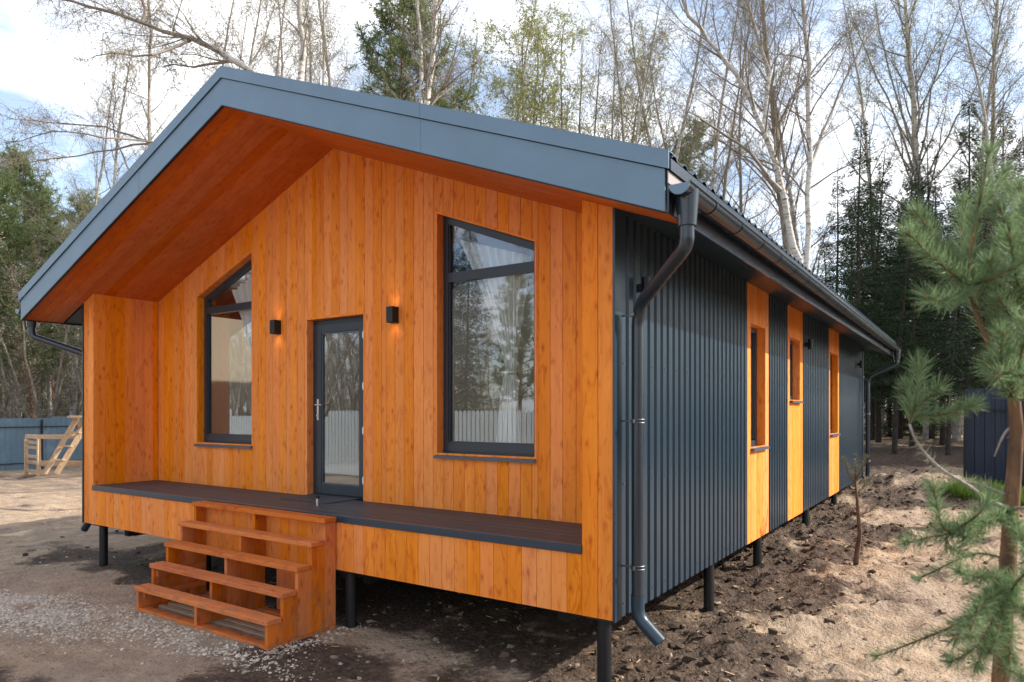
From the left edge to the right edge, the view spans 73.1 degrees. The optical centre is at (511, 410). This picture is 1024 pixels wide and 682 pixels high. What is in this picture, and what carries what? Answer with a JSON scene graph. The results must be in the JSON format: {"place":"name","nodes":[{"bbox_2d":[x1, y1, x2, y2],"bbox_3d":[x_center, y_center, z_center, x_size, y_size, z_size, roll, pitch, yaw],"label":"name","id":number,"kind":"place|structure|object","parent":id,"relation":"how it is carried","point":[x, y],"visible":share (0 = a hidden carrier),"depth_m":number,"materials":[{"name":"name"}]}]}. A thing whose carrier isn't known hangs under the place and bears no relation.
{"place":"outdoors","nodes":[
{"label":"outdoors","id":0,"kind":"place"},
{"bbox_2d":[0,545,439,681],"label":"gravel","id":1,"kind":"structure","parent":0,"point":[35,600],"depth_m":6.69,"materials":[{"name":"grey gravel"}]},
{"bbox_2d":[0,490,1018,681],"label":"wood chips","id":2,"kind":"object","parent":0,"point":[686,614],"visible":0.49,"depth_m":7.12,"materials":[{"name":"beige wood"}]},
{"bbox_2d":[0,413,1023,681],"bbox_3d":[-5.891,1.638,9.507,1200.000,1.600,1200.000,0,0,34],"label":"ground","id":3,"kind":"structure","parent":0,"point":[42,511],"depth_m":6.92,"materials":[{"name":"soil"}]},
{"bbox_2d":[0,250,36,415],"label":"birch tree","id":4,"kind":"object","parent":3,"relation":"on","point":[12,354],"visible":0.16,"depth_m":35.89,"materials":[{"name":"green plant"}]},
{"bbox_2d":[0,329,45,417],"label":"tree","id":5,"kind":"object","parent":3,"relation":"on","point":[19,381],"visible":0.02,"depth_m":38.83,"materials":[{"name":"grey plant"}]},
{"bbox_2d":[0,288,46,417],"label":"tree","id":6,"kind":"object","parent":3,"relation":"on","point":[2,413],"visible":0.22,"depth_m":34.28,"materials":[{"name":"grey plant"}]},
{"bbox_2d":[0,137,73,415],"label":"pine tree","id":7,"kind":"object","parent":3,"relation":"on","point":[31,182],"visible":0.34,"depth_m":35.35,"materials":[{"name":"green plant"}]},
{"bbox_2d":[0,179,77,382],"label":"pine tree","id":8,"kind":"object","parent":3,"relation":"on","point":[55,192],"visible":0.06,"depth_m":41.84,"materials":[{"name":"green plant"}]},
{"bbox_2d":[0,152,81,417],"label":"pine tree","id":9,"kind":"object","parent":3,"relation":"on","point":[21,245],"visible":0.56,"depth_m":30.44,"materials":[{"name":"green plant"}]},
{"bbox_2d":[0,416,81,469],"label":"metal fence","id":10,"kind":"object","parent":3,"relation":"on","point":[14,432],"visible":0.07,"depth_m":27.70,"materials":[{"name":"blue metal"}]},
{"bbox_2d":[0,232,81,417],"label":"tree","id":11,"kind":"object","parent":3,"relation":"on","point":[15,402],"visible":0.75,"depth_m":29.58,"materials":[{"name":"grey plant"}]},
{"bbox_2d":[1,223,81,417],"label":"tree","id":12,"kind":"object","parent":3,"relation":"on","point":[53,375],"visible":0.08,"depth_m":37.08,"materials":[{"name":"grey plant"}]},
{"bbox_2d":[0,210,87,417],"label":"tree","id":13,"kind":"object","parent":3,"relation":"on","point":[48,402],"visible":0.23,"depth_m":31.93,"materials":[{"name":"brown plant"}]},
{"bbox_2d":[11,264,81,417],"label":"tree","id":14,"kind":"object","parent":3,"relation":"on","point":[42,404],"visible":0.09,"depth_m":37.03,"materials":[{"name":"brown plant"}]},
{"bbox_2d":[13,188,81,415],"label":"birch tree","id":15,"kind":"object","parent":3,"relation":"on","point":[35,217],"visible":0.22,"depth_m":35.18,"materials":[{"name":"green plant"}]},
{"bbox_2d":[24,434,81,476],"bbox_3d":[-16.096,1.588,24.468,2.997,1.440,1.074,0,0,0],"label":"timber frame","id":16,"kind":"object","parent":3,"relation":"on","point":[39,462],"visible":0.67,"depth_m":24.14,"materials":[{"name":"beige wood"}]},
{"bbox_2d":[38,323,81,417],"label":"tree","id":17,"kind":"object","parent":3,"relation":"on","point":[70,393],"visible":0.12,"depth_m":33.62,"materials":[{"name":"brown plant"}]},
{"bbox_2d":[42,416,81,473],"bbox_3d":[-14.664,1.214,23.507,1.495,2.070,1.815,0,0,34],"label":"step ladder","id":18,"kind":"object","parent":3,"relation":"on","point":[76,420],"visible":0.66,"depth_m":23.22,"materials":[{"name":"beige wood"}]},
{"bbox_2d":[52,324,81,405],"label":"tree","id":19,"kind":"object","parent":3,"relation":"on","point":[73,358],"visible":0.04,"depth_m":30.40,"materials":[{"name":"brown plant"}]},
{"bbox_2d":[46,186,101,255],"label":"tree","id":20,"kind":"object","parent":3,"relation":"on","point":[76,207],"visible":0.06,"depth_m":42.78,"materials":[{"name":"green plant"}]},
{"bbox_2d":[11,4,163,341],"bbox_3d":[-18.166,-7.610,30.876,6.016,20.204,4.958,0,0,-9],"label":"birch tree","id":21,"kind":"object","parent":3,"relation":"on","point":[114,174],"visible":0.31,"depth_m":30.11,"materials":[{"name":"grey plant"}]},
{"bbox_2d":[20,36,154,415],"bbox_3d":[-21.392,-8.530,34.608,6.986,21.983,6.812,0,0,5],"label":"birch tree","id":22,"kind":"object","parent":3,"relation":"on","point":[72,408],"visible":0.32,"depth_m":35.00,"materials":[{"name":"grey plant"}]},
{"bbox_2d":[0,0,203,188],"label":"birch tree","id":23,"kind":"object","parent":3,"relation":"on","point":[149,141],"visible":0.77,"depth_m":18.95,"materials":[{"name":"grey plant"}]},
{"bbox_2d":[66,0,267,277],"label":"bare tree","id":24,"kind":"object","parent":3,"relation":"on","point":[241,49],"visible":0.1,"depth_m":38.58,"materials":[{"name":"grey plant"}]},
{"bbox_2d":[26,0,347,103],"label":"birch tree","id":25,"kind":"object","parent":3,"relation":"on","point":[199,41],"visible":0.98,"depth_m":15.45,"materials":[{"name":"grey plant"}]},
{"bbox_2d":[118,0,277,157],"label":"birch tree","id":26,"kind":"object","parent":3,"relation":"on","point":[232,9],"visible":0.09,"depth_m":30.40,"materials":[{"name":"grey plant"}]},
{"bbox_2d":[134,500,335,650],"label":"porch stairs","id":27,"kind":"structure","parent":3,"relation":"on","point":[304,594],"depth_m":6.78,"materials":[{"name":"brown wood"}]},
{"bbox_2d":[171,0,314,279],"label":"birch tree","id":28,"kind":"object","parent":3,"relation":"on","point":[249,273],"visible":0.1,"depth_m":28.19,"materials":[{"name":"grey plant"}]},
{"bbox_2d":[183,0,304,279],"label":"birch tree","id":29,"kind":"object","parent":3,"relation":"on","point":[252,46],"visible":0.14,"depth_m":31.11,"materials":[{"name":"grey plant"}]},
{"bbox_2d":[231,0,316,76],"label":"birch tree","id":30,"kind":"object","parent":3,"relation":"on","point":[282,50],"visible":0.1,"depth_m":32.45,"materials":[{"name":"grey plant"}]},
{"bbox_2d":[240,0,347,278],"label":"bare tree","id":31,"kind":"object","parent":3,"relation":"on","point":[286,70],"visible":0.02,"depth_m":38.64,"materials":[{"name":"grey plant"}]},
{"bbox_2d":[238,0,364,87],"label":"birch tree","id":32,"kind":"object","parent":3,"relation":"on","point":[310,71],"visible":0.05,"depth_m":34.37,"materials":[{"name":"grey plant"}]},
{"bbox_2d":[253,0,362,90],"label":"birch tree","id":33,"kind":"object","parent":3,"relation":"on","point":[323,81],"visible":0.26,"depth_m":28.28,"materials":[{"name":"grey plant"}]},
{"bbox_2d":[286,0,382,89],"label":"birch tree","id":34,"kind":"object","parent":3,"relation":"on","point":[329,72],"visible":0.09,"depth_m":31.48,"materials":[{"name":"grey plant"}]},
{"bbox_2d":[278,0,394,93],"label":"birch tree","id":35,"kind":"object","parent":3,"relation":"on","point":[329,48],"visible":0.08,"depth_m":35.51,"materials":[{"name":"grey plant"}]},
{"bbox_2d":[316,0,413,95],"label":"birch tree","id":36,"kind":"object","parent":3,"relation":"on","point":[377,51],"visible":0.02,"depth_m":33.40,"materials":[{"name":"grey plant"}]},
{"bbox_2d":[342,0,479,113],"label":"pine tree","id":37,"kind":"object","parent":3,"relation":"on","point":[382,21],"visible":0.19,"depth_m":25.83,"materials":[{"name":"green plant"}]},
{"bbox_2d":[364,0,501,110],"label":"birch tree","id":38,"kind":"object","parent":3,"relation":"on","point":[431,64],"visible":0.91,"depth_m":23.88,"materials":[{"name":"grey plant"}]},
{"bbox_2d":[397,0,480,102],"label":"birch tree","id":39,"kind":"object","parent":3,"relation":"on","point":[445,63],"visible":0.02,"depth_m":33.80,"materials":[{"name":"green plant"}]},
{"bbox_2d":[423,23,491,115],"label":"bare tree","id":40,"kind":"object","parent":3,"relation":"on","point":[458,73],"visible":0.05,"depth_m":37.88,"materials":[{"name":"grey plant"}]},
{"bbox_2d":[15,66,900,681],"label":"house","id":41,"kind":"structure","parent":3,"relation":"on","point":[691,372],"depth_m":7.41,"materials":[{"name":"brown wood"}]},
{"bbox_2d":[194,259,251,448],"bbox_3d":[-3.803,-0.773,9.260,1.254,2.529,0.207,0,0,34],"label":"window","id":42,"kind":"structure","parent":41,"relation":"in","point":[209,437],"depth_m":9.52,"materials":[{"name":"plastic"}]},
{"bbox_2d":[232,277,251,352],"bbox_3d":[-3.543,-0.752,9.289,0.740,2.300,0.115,0,0,34],"label":"curtain","id":43,"kind":"object","parent":41,"relation":"hanging from","point":[242,293],"visible":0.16,"depth_m":9.29,"materials":[{"name":"white fabric"}]},
{"bbox_2d":[280,494,358,503],"bbox_3d":[-2.200,1.008,7.908,0.800,0.009,0.470,0,0,34],"label":"door mat","id":44,"kind":"object","parent":41,"relation":"on","point":[326,499],"depth_m":7.87,"materials":[{"name":"rubber"}]},
{"bbox_2d":[314,320,362,497],"bbox_3d":[-2.002,-0.015,8.063,0.863,2.017,0.133,0,0,34],"label":"door","id":45,"kind":"structure","parent":41,"relation":"in","point":[322,487],"depth_m":8.22,"materials":[{"name":"plastic"}]},
{"bbox_2d":[433,216,535,462],"bbox_3d":[-0.243,-0.774,6.864,1.230,2.532,0.207,0,0,34],"label":"window","id":46,"kind":"structure","parent":41,"relation":"in","point":[450,277],"depth_m":7.04,"materials":[{"name":"plastic"}]},
{"bbox_2d":[459,240,530,442],"bbox_3d":[-0.196,-0.702,7.035,0.890,2.200,0.115,0,0,34],"label":"curtain","id":47,"kind":"object","parent":41,"relation":"hanging from","point":[504,297],"visible":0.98,"depth_m":6.93,"materials":[{"name":"white fabric"}]},
{"bbox_2d":[751,327,769,451],"bbox_3d":[2.927,-0.271,8.381,0.209,1.499,0.710,0,0,34],"label":"side window","id":48,"kind":"structure","parent":41,"relation":"in","point":[753,331],"depth_m":8.65,"materials":[{"name":"plastic"}]},
{"bbox_2d":[790,340,802,402],"bbox_3d":[4.056,-0.574,10.057,0.209,0.934,0.708,0,0,34],"label":"side window","id":49,"kind":"structure","parent":41,"relation":"in","point":[791,342],"depth_m":10.32,"materials":[{"name":"plastic"}]},
{"bbox_2d":[830,355,840,436],"bbox_3d":[5.895,-0.291,12.790,0.209,1.519,0.870,0,0,34],"label":"side window","id":50,"kind":"structure","parent":41,"relation":"in","point":[837,434],"depth_m":13.12,"materials":[{"name":"plastic"}]},
{"bbox_2d":[411,13,509,116],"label":"birch tree","id":51,"kind":"object","parent":3,"relation":"on","point":[481,61],"visible":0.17,"depth_m":29.32,"materials":[{"name":"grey plant"}]},
{"bbox_2d":[453,0,572,242],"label":"birch tree","id":52,"kind":"object","parent":3,"relation":"on","point":[524,118],"visible":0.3,"depth_m":26.67,"materials":[{"name":"green plant"}]},
{"bbox_2d":[12,469,1022,681],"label":"soil clods","id":53,"kind":"object","parent":3,"relation":"on","point":[687,658],"visible":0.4,"depth_m":7.14,"materials":[{"name":"brown soil"}]},
{"bbox_2d":[483,0,576,125],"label":"birch tree","id":54,"kind":"object","parent":3,"relation":"on","point":[506,22],"visible":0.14,"depth_m":30.95,"materials":[{"name":"green plant"}]},
{"bbox_2d":[481,1,595,126],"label":"bare tree","id":55,"kind":"object","parent":3,"relation":"on","point":[549,68],"visible":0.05,"depth_m":35.00,"materials":[{"name":"green plant"}]},
{"bbox_2d":[487,0,602,135],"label":"birch tree","id":56,"kind":"object","parent":3,"relation":"on","point":[535,116],"visible":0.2,"depth_m":30.45,"materials":[{"name":"green plant"}]},
{"bbox_2d":[520,2,612,134],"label":"birch tree","id":57,"kind":"object","parent":3,"relation":"on","point":[561,117],"visible":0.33,"depth_m":27.54,"materials":[{"name":"green plant"}]},
{"bbox_2d":[538,8,637,137],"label":"birch tree","id":58,"kind":"object","parent":3,"relation":"on","point":[596,110],"visible":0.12,"depth_m":34.46,"materials":[{"name":"grey plant"}]},
{"bbox_2d":[539,0,660,144],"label":"bare tree","id":59,"kind":"object","parent":3,"relation":"on","point":[580,97],"visible":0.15,"depth_m":34.27,"materials":[{"name":"green plant"}]},
{"bbox_2d":[547,5,660,146],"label":"birch tree","id":60,"kind":"object","parent":3,"relation":"on","point":[614,68],"visible":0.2,"depth_m":31.91,"materials":[{"name":"grey plant"}]},
{"bbox_2d":[215,471,1023,681],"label":"sandy clods","id":61,"kind":"object","parent":3,"relation":"on","point":[576,665],"visible":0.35,"depth_m":6.79,"materials":[{"name":"brown soil"}]},
{"bbox_2d":[569,0,686,149],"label":"birch tree","id":62,"kind":"object","parent":3,"relation":"on","point":[619,86],"visible":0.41,"depth_m":30.14,"materials":[{"name":"grey plant"}]},
{"bbox_2d":[570,0,699,168],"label":"birch tree","id":63,"kind":"object","parent":3,"relation":"on","point":[637,136],"visible":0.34,"depth_m":28.87,"materials":[{"name":"grey plant"}]},
{"bbox_2d":[585,21,690,171],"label":"birch tree","id":64,"kind":"object","parent":3,"relation":"on","point":[627,107],"visible":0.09,"depth_m":36.20,"materials":[{"name":"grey plant"}]},
{"bbox_2d":[594,0,724,188],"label":"birch tree","id":65,"kind":"object","parent":3,"relation":"on","point":[643,107],"visible":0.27,"depth_m":33.79,"materials":[{"name":"grey plant"}]},
{"bbox_2d":[665,107,720,181],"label":"pine tree","id":66,"kind":"object","parent":3,"relation":"on","point":[687,155],"visible":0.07,"depth_m":32.29,"materials":[{"name":"green plant"}]},
{"bbox_2d":[634,0,754,199],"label":"birch tree","id":67,"kind":"object","parent":3,"relation":"on","point":[679,139],"visible":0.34,"depth_m":25.78,"materials":[{"name":"grey plant"}]},
{"bbox_2d":[615,21,802,240],"bbox_3d":[7.746,-8.580,32.971,10.662,21.688,7.198,0,0,-9],"label":"bare tree","id":68,"kind":"object","parent":3,"relation":"on","point":[653,86],"visible":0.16,"depth_m":33.53,"materials":[{"name":"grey plant"}]},
{"bbox_2d":[667,0,789,226],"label":"birch tree","id":69,"kind":"object","parent":3,"relation":"on","point":[719,123],"visible":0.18,"depth_m":29.11,"materials":[{"name":"grey plant"}]},
{"bbox_2d":[637,0,863,241],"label":"bare tree","id":70,"kind":"object","parent":3,"relation":"on","point":[726,174],"visible":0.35,"depth_m":25.71,"materials":[{"name":"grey plant"}]},
{"bbox_2d":[629,0,873,262],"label":"birch tree","id":71,"kind":"object","parent":3,"relation":"on","point":[779,186],"visible":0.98,"depth_m":20.96,"materials":[{"name":"beige plant"}]},
{"bbox_2d":[650,0,852,285],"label":"bare tree","id":72,"kind":"object","parent":3,"relation":"on","point":[740,195],"visible":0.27,"depth_m":28.71,"materials":[{"name":"grey plant"}]},
{"bbox_2d":[671,0,877,255],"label":"bare tree","id":73,"kind":"object","parent":3,"relation":"on","point":[786,246],"visible":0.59,"depth_m":22.95,"materials":[{"name":"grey plant"}]},
{"bbox_2d":[721,0,890,282],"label":"birch tree","id":74,"kind":"object","parent":3,"relation":"on","point":[792,210],"visible":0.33,"depth_m":32.34,"materials":[{"name":"grey plant"}]},
{"bbox_2d":[706,0,949,268],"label":"birch tree","id":75,"kind":"object","parent":3,"relation":"on","point":[810,156],"visible":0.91,"depth_m":19.97,"materials":[{"name":"beige plant"}]},
{"bbox_2d":[816,222,841,290],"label":"spruce tree","id":76,"kind":"object","parent":3,"relation":"on","point":[825,275],"visible":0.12,"depth_m":42.30,"materials":[{"name":"green plant"}]},
{"bbox_2d":[815,173,874,402],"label":"spruce tree","id":77,"kind":"object","parent":3,"relation":"on","point":[836,227],"visible":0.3,"depth_m":27.87,"materials":[{"name":"green plant"}]},
{"bbox_2d":[830,211,869,307],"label":"spruce tree","id":78,"kind":"object","parent":3,"relation":"on","point":[846,274],"visible":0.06,"depth_m":37.76,"materials":[{"name":"green plant"}]},
{"bbox_2d":[841,452,881,565],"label":"sapling","id":79,"kind":"object","parent":3,"relation":"on","point":[858,540],"visible":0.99,"depth_m":8.56,"materials":[{"name":"brown plant"}]},
{"bbox_2d":[821,115,904,399],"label":"spruce tree","id":80,"kind":"object","parent":3,"relation":"on","point":[858,232],"visible":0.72,"depth_m":24.76,"materials":[{"name":"green plant"}]},
{"bbox_2d":[838,185,907,439],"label":"spruce tree","id":81,"kind":"object","parent":3,"relation":"on","point":[851,296],"visible":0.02,"depth_m":33.48,"materials":[{"name":"green plant"}]},
{"bbox_2d":[840,131,921,442],"bbox_3d":[15.372,-5.098,28.987,3.460,13.188,3.850,0,0,31],"label":"spruce tree","id":82,"kind":"object","parent":3,"relation":"on","point":[878,432],"visible":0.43,"depth_m":28.90,"materials":[{"name":"green plant"}]},
{"bbox_2d":[800,0,970,436],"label":"birch tree","id":83,"kind":"object","parent":3,"relation":"on","point":[868,177],"visible":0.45,"depth_m":33.97,"materials":[{"name":"beige plant"}]},
{"bbox_2d":[846,148,925,439],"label":"spruce tree","id":84,"kind":"object","parent":3,"relation":"on","point":[872,423],"visible":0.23,"depth_m":30.29,"materials":[{"name":"green plant"}]},
{"bbox_2d":[864,242,937,436],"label":"spruce tree","id":85,"kind":"object","parent":3,"relation":"on","point":[889,419],"visible":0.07,"depth_m":32.80,"materials":[{"name":"green plant"}]},
{"bbox_2d":[864,177,949,453],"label":"spruce tree","id":86,"kind":"object","parent":3,"relation":"on","point":[899,343],"visible":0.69,"depth_m":23.93,"materials":[{"name":"green plant"}]},
{"bbox_2d":[872,151,945,446],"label":"spruce tree","id":87,"kind":"object","parent":3,"relation":"on","point":[911,442],"visible":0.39,"depth_m":26.90,"materials":[{"name":"green plant"}]},
{"bbox_2d":[870,161,957,438],"bbox_3d":[17.439,-5.186,31.028,4.364,13.190,4.140,0,0,39],"label":"spruce tree","id":88,"kind":"object","parent":3,"relation":"on","point":[900,423],"visible":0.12,"depth_m":30.96,"materials":[{"name":"green plant"}]},
{"bbox_2d":[825,0,1017,437],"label":"birch tree","id":89,"kind":"object","parent":3,"relation":"on","point":[913,93],"visible":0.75,"depth_m":30.92,"materials":[{"name":"grey plant"}]},
{"bbox_2d":[884,262,962,436],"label":"spruce tree","id":90,"kind":"object","parent":3,"relation":"on","point":[921,426],"visible":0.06,"depth_m":32.75,"materials":[{"name":"green plant"}]},
{"bbox_2d":[881,138,984,438],"bbox_3d":[18.216,-5.439,30.003,3.988,13.660,3.584,0,0,42],"label":"spruce tree","id":91,"kind":"object","parent":3,"relation":"on","point":[932,432],"visible":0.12,"depth_m":30.13,"materials":[{"name":"green plant"}]},
{"bbox_2d":[900,163,977,444],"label":"spruce tree","id":92,"kind":"object","parent":3,"relation":"on","point":[942,435],"visible":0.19,"depth_m":28.06,"materials":[{"name":"green plant"}]},
{"bbox_2d":[867,134,1023,681],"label":"young pine","id":93,"kind":"object","parent":3,"relation":"on","point":[999,601],"visible":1,"depth_m":2.15,"materials":[{"name":"green plant"}]},
{"bbox_2d":[902,184,991,454],"bbox_3d":[14.530,-2.898,22.976,2.832,9.024,2.986,0,0,34],"label":"spruce tree","id":94,"kind":"object","parent":3,"relation":"on","point":[952,351],"visible":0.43,"depth_m":22.77,"materials":[{"name":"green plant"}]},
{"bbox_2d":[935,158,981,380],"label":"spruce tree","id":95,"kind":"object","parent":3,"relation":"on","point":[960,236],"visible":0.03,"depth_m":33.81,"materials":[{"name":"green plant"}]},
{"bbox_2d":[917,97,1003,396],"bbox_3d":[17.089,-5.270,26.015,3.466,13.616,3.177,0,0,43],"label":"spruce tree","id":96,"kind":"object","parent":3,"relation":"on","point":[958,189],"visible":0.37,"depth_m":26.12,"materials":[{"name":"green plant"}]},
{"bbox_2d":[903,0,1023,439],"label":"birch tree","id":97,"kind":"object","parent":3,"relation":"on","point":[956,432],"visible":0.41,"depth_m":29.48,"materials":[{"name":"beige plant"}]},
{"bbox_2d":[905,0,1023,342],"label":"birch tree","id":98,"kind":"object","parent":3,"relation":"on","point":[985,117],"visible":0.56,"depth_m":27.76,"materials":[{"name":"beige plant"}]},
{"bbox_2d":[944,150,1007,382],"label":"spruce tree","id":99,"kind":"object","parent":3,"relation":"on","point":[973,327],"visible":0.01,"depth_m":33.36,"materials":[{"name":"green plant"}]},
{"bbox_2d":[931,0,1023,384],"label":"birch tree","id":100,"kind":"object","parent":3,"relation":"on","point":[994,80],"visible":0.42,"depth_m":30.96,"materials":[{"name":"beige plant"}]},
{"bbox_2d":[952,153,1004,389],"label":"spruce tree","id":101,"kind":"object","parent":3,"relation":"on","point":[980,338],"visible":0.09,"depth_m":29.05,"materials":[{"name":"green plant"}]},
{"bbox_2d":[940,475,1023,505],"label":"grass","id":102,"kind":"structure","parent":3,"relation":"on","point":[963,490],"depth_m":13.75,"materials":[{"name":"green plant"}]},
{"bbox_2d":[948,97,1023,384],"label":"spruce tree","id":103,"kind":"object","parent":3,"relation":"on","point":[1003,126],"visible":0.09,"depth_m":30.40,"materials":[{"name":"green plant"}]},
{"bbox_2d":[963,388,1023,486],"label":"metal fence","id":104,"kind":"object","parent":3,"relation":"on","point":[983,431],"visible":0.43,"depth_m":16.31,"materials":[{"name":"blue metal"}]},
{"bbox_2d":[990,122,1023,387],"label":"spruce tree","id":105,"kind":"object","parent":3,"relation":"on","point":[1021,153],"visible":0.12,"depth_m":28.20,"materials":[{"name":"green plant"}]},
{"bbox_2d":[0,0,1023,411],"label":"sky","id":106,"kind":"structure","parent":0,"point":[31,65],"materials":[{"name":"white"}]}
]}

